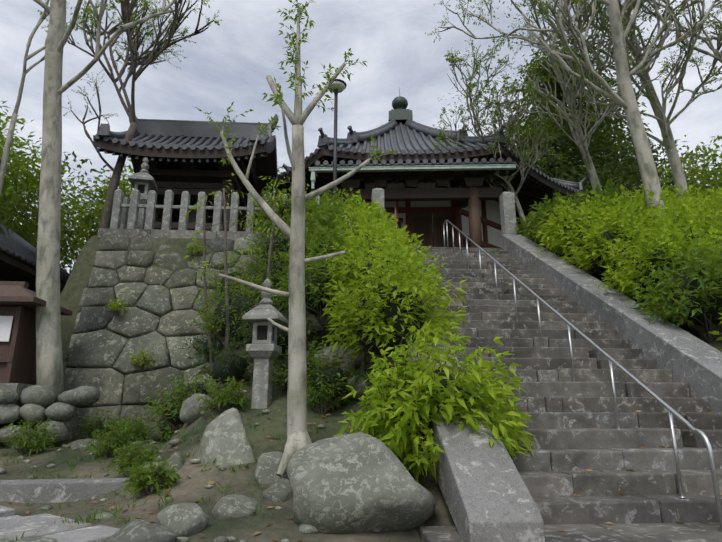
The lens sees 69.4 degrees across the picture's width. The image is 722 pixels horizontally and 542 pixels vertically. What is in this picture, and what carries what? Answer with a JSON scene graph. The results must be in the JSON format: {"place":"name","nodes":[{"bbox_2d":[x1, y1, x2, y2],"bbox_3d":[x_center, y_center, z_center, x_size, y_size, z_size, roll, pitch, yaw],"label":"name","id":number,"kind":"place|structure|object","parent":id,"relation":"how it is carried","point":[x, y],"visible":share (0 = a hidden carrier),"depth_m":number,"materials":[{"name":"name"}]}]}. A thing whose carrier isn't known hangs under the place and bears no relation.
{"place":"outdoors","nodes":[
{"label":"outdoors","id":0,"kind":"place"},
{"bbox_2d":[0,235,721,541],"bbox_3d":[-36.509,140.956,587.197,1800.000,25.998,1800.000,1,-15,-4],"label":"ground","id":1,"kind":"structure","parent":0,"point":[189,489],"depth_m":6.55,"materials":[{"name":"brown soil"}]},
{"bbox_2d":[0,157,69,293],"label":"temple quarters","id":2,"kind":"structure","parent":1,"relation":"on","point":[18,256],"depth_m":15.11,"materials":[{"name":"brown wood"}]},
{"bbox_2d":[0,281,72,407],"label":"wayside shrine","id":3,"kind":"object","parent":1,"relation":"on","point":[20,301],"visible":0.81,"depth_m":10.33,"materials":[{"name":"brown wood"}]},
{"bbox_2d":[0,478,174,541],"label":"paving stones","id":4,"kind":"object","parent":1,"relation":"on","point":[44,491],"visible":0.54,"depth_m":6.20,"materials":[{"name":"stone"}]},
{"bbox_2d":[0,0,205,408],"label":"trees","id":5,"kind":"object","parent":1,"relation":"on","point":[49,365],"depth_m":11.20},
{"bbox_2d":[128,157,156,228],"bbox_3d":[-6.486,-2.001,15.363,0.709,2.956,0.709,3,-15,-11],"label":"stone lantern","id":6,"kind":"object","parent":1,"relation":"on","point":[142,182],"visible":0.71,"depth_m":15.29,"materials":[{"name":"grey stone"}]},
{"bbox_2d":[63,228,270,441],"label":"retaining wall","id":7,"kind":"structure","parent":1,"relation":"on","point":[105,343],"depth_m":12.23,"materials":[{"name":"stone"}]},
{"bbox_2d":[110,189,319,231],"bbox_3d":[-3.937,-0.950,16.401,5.646,1.264,5.033,1,-15,-4],"label":"stone fence","id":8,"kind":"object","parent":7,"relation":"on","point":[125,212],"visible":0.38,"depth_m":13.94,"materials":[{"name":"grey stone"}]},
{"bbox_2d":[93,114,278,230],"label":"temple building","id":9,"kind":"structure","parent":1,"relation":"on","point":[184,155],"depth_m":17.17,"materials":[{"name":"tile"}]},
{"bbox_2d":[0,319,381,541],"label":"pebbles","id":10,"kind":"object","parent":1,"relation":"on","point":[306,529],"visible":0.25,"depth_m":5.96,"materials":[{"name":"grey stone"}]},
{"bbox_2d":[0,301,436,541],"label":"rocks","id":11,"kind":"object","parent":1,"relation":"on","point":[357,482],"visible":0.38,"depth_m":4.79,"materials":[{"name":"grey stone"}]},
{"bbox_2d":[39,0,409,384],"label":"dark trees","id":12,"kind":"object","parent":1,"relation":"on","point":[133,43],"depth_m":16.58,"materials":[{"name":"plant"}]},
{"bbox_2d":[242,278,287,408],"bbox_3d":[-1.443,1.231,7.772,0.554,2.313,0.554,-2,-15,8],"label":"stone lantern","id":13,"kind":"object","parent":1,"relation":"on","point":[262,348],"visible":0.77,"depth_m":7.65,"materials":[{"name":"grey stone"}]},
{"bbox_2d":[193,0,397,476],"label":"pollard tree","id":14,"kind":"object","parent":1,"relation":"on","point":[298,437],"depth_m":6.31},
{"bbox_2d":[323,79,346,199],"bbox_3d":[-0.798,-3.321,16.096,0.667,5.680,0.667,11,-18,-36],"label":"lamp post","id":15,"kind":"object","parent":1,"relation":"on","point":[340,83],"visible":0.69,"depth_m":16.40,"materials":[{"name":"grey metal"}]},
{"bbox_2d":[0,178,721,498],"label":"shrubs","id":16,"kind":"object","parent":1,"relation":"on","point":[398,443],"depth_m":8.52,"materials":[{"name":"green plant"}]},
{"bbox_2d":[0,329,721,541],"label":"fallen leaves","id":17,"kind":"object","parent":1,"relation":"on","point":[167,491],"visible":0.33,"depth_m":6.03,"materials":[{"name":"brown plant"}]},
{"bbox_2d":[0,39,721,273],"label":"trees","id":18,"kind":"object","parent":1,"relation":"on","point":[624,171],"depth_m":28.39,"materials":[{"name":"green plant"}]},
{"bbox_2d":[305,162,507,247],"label":"temple wall","id":19,"kind":"structure","parent":1,"relation":"on","point":[426,219],"depth_m":19.93,"materials":[{"name":"brown wood"}]},
{"bbox_2d":[308,158,516,247],"bbox_3d":[1.656,-2.010,18.104,6.906,4.054,3.932,1,-15,-4],"label":"hall porch","id":20,"kind":"object","parent":19,"relation":"attached to","point":[472,176],"visible":0.92,"depth_m":17.50,"materials":[{"name":"brown wood"}]},
{"bbox_2d":[244,87,586,229],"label":"hall roof","id":21,"kind":"structure","parent":19,"relation":"on","point":[402,132],"depth_m":19.61,"materials":[{"name":"grey tile"}]},
{"bbox_2d":[403,234,721,541],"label":"stair cheek walls","id":22,"kind":"structure","parent":1,"relation":"on","point":[485,492],"depth_m":6.82,"materials":[{"name":"stone"}]},
{"bbox_2d":[371,188,516,234],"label":"stone posts","id":23,"kind":"object","parent":22,"relation":"on","point":[507,211],"visible":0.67,"depth_m":15.74,"materials":[{"name":"grey stone"}]},
{"bbox_2d":[412,246,721,541],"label":"stone stairs","id":24,"kind":"structure","parent":1,"relation":"on","point":[562,407],"depth_m":6.54,"materials":[{"name":"grey stone"}]},
{"bbox_2d":[443,220,721,531],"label":"handrail","id":25,"kind":"object","parent":24,"relation":"on","point":[671,411],"visible":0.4,"depth_m":6.32,"materials":[{"name":"silver metal"}]},
{"bbox_2d":[422,0,721,224],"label":"trees","id":26,"kind":"object","parent":1,"relation":"on","point":[628,93],"depth_m":15.44,"materials":[{"name":"grey plant"}]},
{"bbox_2d":[0,0,721,272],"label":"sky","id":27,"kind":"structure","parent":0,"point":[230,61],"materials":[{"name":"grey"}]}
]}

